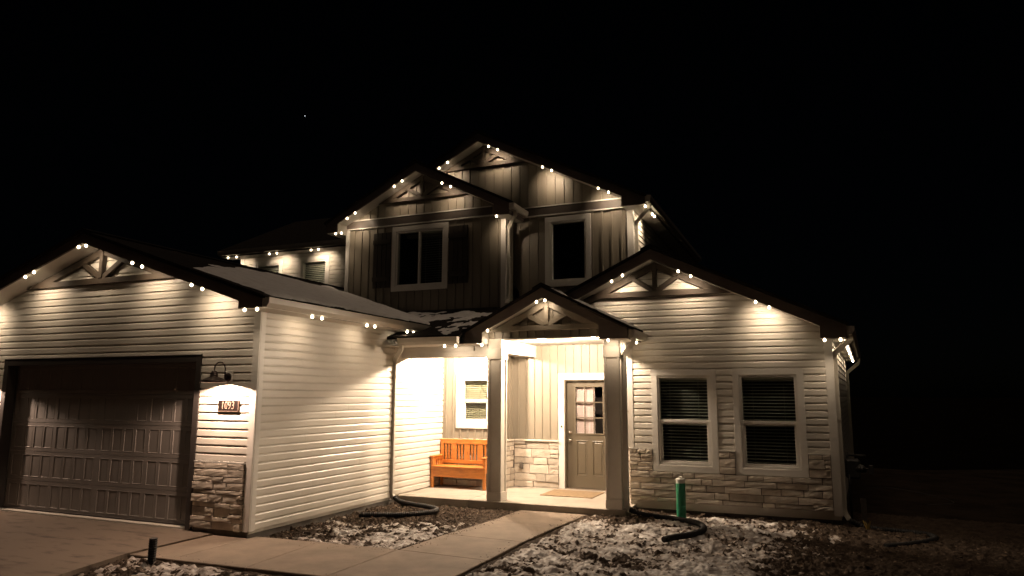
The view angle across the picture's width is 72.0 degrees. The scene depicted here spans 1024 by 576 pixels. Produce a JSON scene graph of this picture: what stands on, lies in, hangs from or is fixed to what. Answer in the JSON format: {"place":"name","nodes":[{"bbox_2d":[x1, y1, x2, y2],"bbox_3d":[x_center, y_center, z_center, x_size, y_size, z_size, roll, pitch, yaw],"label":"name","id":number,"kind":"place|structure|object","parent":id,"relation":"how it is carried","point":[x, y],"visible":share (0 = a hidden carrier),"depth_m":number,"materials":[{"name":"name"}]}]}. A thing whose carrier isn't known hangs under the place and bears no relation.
{"place":"outdoors","nodes":[
{"label":"outdoors","id":0,"kind":"place"},
{"bbox_2d":[0,511,213,575],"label":"driveway","id":1,"kind":"structure","parent":0,"point":[36,545],"depth_m":9.16,"materials":[{"name":"concrete"}]},
{"bbox_2d":[129,510,586,575],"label":"walkway","id":2,"kind":"structure","parent":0,"point":[469,550],"depth_m":8.64,"materials":[{"name":"concrete"}]},
{"bbox_2d":[0,0,1023,397],"label":"sky","id":3,"kind":"structure","parent":0,"point":[860,163],"materials":[{"name":"black"}]},
{"bbox_2d":[73,502,1023,575],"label":"garden bed","id":4,"kind":"object","parent":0,"point":[1005,532],"visible":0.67,"depth_m":9.40,"materials":[{"name":"brown soil"}]},
{"bbox_2d":[147,537,157,565],"bbox_3d":[-4.210,3.110,8.246,0.101,0.353,0.096,-3,-9,23],"label":"pipe stub","id":5,"kind":"object","parent":4,"relation":"on","point":[152,550],"visible":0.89,"depth_m":8.22,"materials":[{"name":"black plastic"}]},
{"bbox_2d":[359,495,438,517],"bbox_3d":[-1.746,3.687,11.838,1.130,0.164,1.574,-2,-9,12],"label":"drain hose","id":6,"kind":"object","parent":4,"relation":"on","point":[433,509],"visible":1,"depth_m":11.38,"materials":[{"name":"black"}]},
{"bbox_2d":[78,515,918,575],"bbox_3d":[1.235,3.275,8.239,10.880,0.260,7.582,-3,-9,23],"label":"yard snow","id":7,"kind":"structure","parent":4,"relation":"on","point":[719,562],"depth_m":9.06,"materials":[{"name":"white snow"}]},
{"bbox_2d":[77,502,1023,575],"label":"dirt clods","id":8,"kind":"object","parent":4,"relation":"on","point":[812,563],"visible":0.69,"depth_m":9.48,"materials":[{"name":"brown soil"}]},
{"bbox_2d":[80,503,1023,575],"bbox_3d":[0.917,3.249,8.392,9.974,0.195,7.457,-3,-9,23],"label":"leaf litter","id":9,"kind":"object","parent":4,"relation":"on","point":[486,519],"visible":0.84,"depth_m":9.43,"materials":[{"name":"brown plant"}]},
{"bbox_2d":[629,507,706,542],"bbox_3d":[2.378,3.458,10.334,0.909,0.157,2.164,1,-9,-3],"label":"drain hose","id":10,"kind":"object","parent":4,"relation":"on","point":[702,529],"visible":0.98,"depth_m":10.46,"materials":[{"name":"black plastic"}]},
{"bbox_2d":[676,476,685,517],"bbox_3d":[2.673,3.390,11.138,0.148,0.802,0.148,-3,-9,23],"label":"cleanout pipe","id":11,"kind":"object","parent":4,"relation":"on","point":[680,497],"visible":0.83,"depth_m":11.10,"materials":[{"name":"green plastic"}]},
{"bbox_2d":[860,498,867,524],"bbox_3d":[5.382,3.445,10.768,0.080,0.440,0.010,-3,-9,23],"label":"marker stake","id":12,"kind":"object","parent":4,"relation":"on","point":[864,510],"visible":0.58,"depth_m":10.77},
{"bbox_2d":[849,518,938,546],"bbox_3d":[5.378,3.463,9.875,1.129,0.185,1.460,-3,-9,23],"label":"drain hose","id":13,"kind":"object","parent":4,"relation":"on","point":[933,537],"visible":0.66,"depth_m":10.17,"materials":[{"name":"black plastic"}]},
{"bbox_2d":[552,288,637,328],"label":"porch roof","id":14,"kind":"structure","parent":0,"point":[599,310],"depth_m":11.89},
{"bbox_2d":[862,520,870,529],"bbox_3d":[5.272,3.525,10.459,0.118,0.169,0.119,4,-10,-26],"label":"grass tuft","id":15,"kind":"object","parent":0,"point":[868,527],"visible":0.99,"depth_m":10.46,"materials":[{"name":"brown plant"}]},
{"bbox_2d":[847,467,1023,523],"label":"lawn","id":16,"kind":"structure","parent":0,"point":[993,496],"depth_m":15.09,"materials":[{"name":"brown plant"}]},
{"bbox_2d":[0,129,860,538],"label":"house","id":17,"kind":"structure","parent":16,"relation":"on","point":[724,401],"depth_m":11.80,"materials":[{"name":"plastic"}]},
{"bbox_2d":[2,363,195,525],"bbox_3d":[-6.500,2.393,11.086,4.220,2.358,0.068,-3,-9,23],"label":"garage door","id":18,"kind":"structure","parent":17,"relation":"in","point":[152,488],"depth_m":11.04,"materials":[{"name":"paint"}]},
{"bbox_2d":[1,243,258,311],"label":"string lights","id":19,"kind":"object","parent":17,"relation":"attached to","point":[142,266],"visible":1,"depth_m":10.88,"materials":[{"name":"white plastic"}]},
{"bbox_2d":[200,361,232,383],"bbox_3d":[-4.106,1.176,9.820,0.344,0.308,0.454,-3,-9,23],"label":"wall lamp","id":20,"kind":"object","parent":17,"relation":"attached to","point":[215,378],"visible":1,"depth_m":9.78,"materials":[{"name":"brown metal"}]},
{"bbox_2d":[218,400,239,411],"bbox_3d":[-3.999,1.662,9.934,0.385,0.152,0.028,-3,-9,23],"label":"house number sign","id":21,"kind":"object","parent":17,"relation":"attached to","point":[229,405],"visible":1,"depth_m":9.93,"materials":[{"name":"black metal"}]},
{"bbox_2d":[254,259,282,273],"bbox_3d":[-6.438,-0.103,19.515,1.000,1.160,0.980,-3,-9,23],"label":"window","id":22,"kind":"structure","parent":17,"relation":"in","point":[272,265],"depth_m":19.17,"materials":[{"name":"white plastic"}]},
{"bbox_2d":[195,264,429,324],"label":"roof snow","id":23,"kind":"structure","parent":17,"relation":"on","point":[275,285],"depth_m":11.94,"materials":[{"name":"white snow"}]},
{"bbox_2d":[298,255,329,283],"bbox_3d":[-5.024,-0.188,18.924,0.990,1.160,0.980,-3,-9,23],"label":"window","id":24,"kind":"structure","parent":17,"relation":"in","point":[316,268],"depth_m":18.64,"materials":[{"name":"white plastic"}]},
{"bbox_2d":[311,315,413,332],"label":"string lights","id":25,"kind":"object","parent":17,"relation":"attached to","point":[321,318],"visible":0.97,"depth_m":11.62,"materials":[{"name":"white plastic"}]},
{"bbox_2d":[335,171,497,234],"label":"string lights","id":26,"kind":"object","parent":17,"relation":"attached to","point":[394,187],"visible":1,"depth_m":15.49,"materials":[{"name":"white plastic"}]},
{"bbox_2d":[391,222,448,291],"bbox_3d":[-1.838,-0.608,15.837,1.409,1.459,0.980,-3,-9,23],"label":"window","id":27,"kind":"structure","parent":17,"relation":"in","point":[421,263],"depth_m":15.70,"materials":[{"name":"black glass"}]},
{"bbox_2d":[408,311,490,334],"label":"roof snow","id":28,"kind":"structure","parent":17,"relation":"on","point":[469,315],"depth_m":14.02,"materials":[{"name":"white snow"}]},
{"bbox_2d":[456,372,487,428],"bbox_3d":[-0.570,2.364,14.843,0.865,1.130,0.980,-3,-9,23],"label":"window","id":29,"kind":"structure","parent":17,"relation":"in","point":[471,388],"depth_m":14.51,"materials":[{"name":"white plastic"}]},
{"bbox_2d":[438,141,609,193],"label":"string lights","id":30,"kind":"object","parent":17,"relation":"attached to","point":[608,192],"visible":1,"depth_m":14.86,"materials":[{"name":"white plastic"}]},
{"bbox_2d":[481,298,608,345],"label":"string lights","id":31,"kind":"object","parent":17,"relation":"attached to","point":[536,301],"visible":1,"depth_m":12.16,"materials":[{"name":"white plastic"}]},
{"bbox_2d":[545,213,591,286],"bbox_3d":[1.338,-0.709,14.968,0.998,1.483,0.980,-3,-9,23],"label":"window","id":32,"kind":"structure","parent":17,"relation":"in","point":[568,258],"depth_m":14.95,"materials":[{"name":"black glass"}]},
{"bbox_2d":[558,373,605,490],"bbox_3d":[1.598,2.847,14.111,1.200,2.251,0.652,-3,-9,23],"label":"front door","id":33,"kind":"structure","parent":17,"relation":"in","point":[581,407],"depth_m":13.99,"materials":[{"name":"brown paint"}]},
{"bbox_2d":[650,369,719,473],"bbox_3d":[3.069,2.281,12.247,1.082,1.696,0.980,-3,-9,23],"label":"window","id":34,"kind":"structure","parent":17,"relation":"in","point":[683,401],"depth_m":11.96,"materials":[{"name":"glass"}]},
{"bbox_2d":[610,259,841,341],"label":"string lights","id":35,"kind":"object","parent":17,"relation":"hanging from","point":[755,301],"visible":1,"depth_m":11.62,"materials":[{"name":"white plastic"}]},
{"bbox_2d":[732,368,808,477],"bbox_3d":[4.309,2.206,11.729,1.088,1.696,0.980,-3,-9,23],"label":"window","id":36,"kind":"structure","parent":17,"relation":"in","point":[770,432],"depth_m":11.44,"materials":[{"name":"glass"}]},
{"bbox_2d":[845,452,873,518],"bbox_3d":[5.564,3.232,11.247,0.390,1.166,0.636,-3,-9,23],"label":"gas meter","id":37,"kind":"object","parent":17,"relation":"attached to","point":[854,469],"visible":0.98,"depth_m":11.33,"materials":[{"name":"grey metal"}]},
{"bbox_2d":[397,485,635,516],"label":"porch slab","id":38,"kind":"structure","parent":16,"relation":"on","point":[520,498],"depth_m":12.44,"materials":[{"name":"concrete"}]},
{"bbox_2d":[430,438,486,490],"bbox_3d":[-0.990,3.491,14.005,1.227,0.931,0.470,-3,-9,23],"label":"porch bench","id":39,"kind":"object","parent":38,"relation":"on","point":[440,468],"visible":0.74,"depth_m":14.10,"materials":[{"name":"brown wood"}]},
{"bbox_2d":[540,489,604,497],"bbox_3d":[1.126,3.823,13.100,1.000,0.013,0.810,-3,-9,23],"label":"doormat","id":40,"kind":"object","parent":38,"relation":"on","point":[573,493],"visible":1,"depth_m":13.07,"materials":[{"name":"brown fabric"}]},
{"bbox_2d":[850,397,1023,469],"bbox_3d":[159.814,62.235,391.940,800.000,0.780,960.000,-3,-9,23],"label":"fence","id":41,"kind":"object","parent":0,"point":[940,433],"depth_m":39.94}
]}

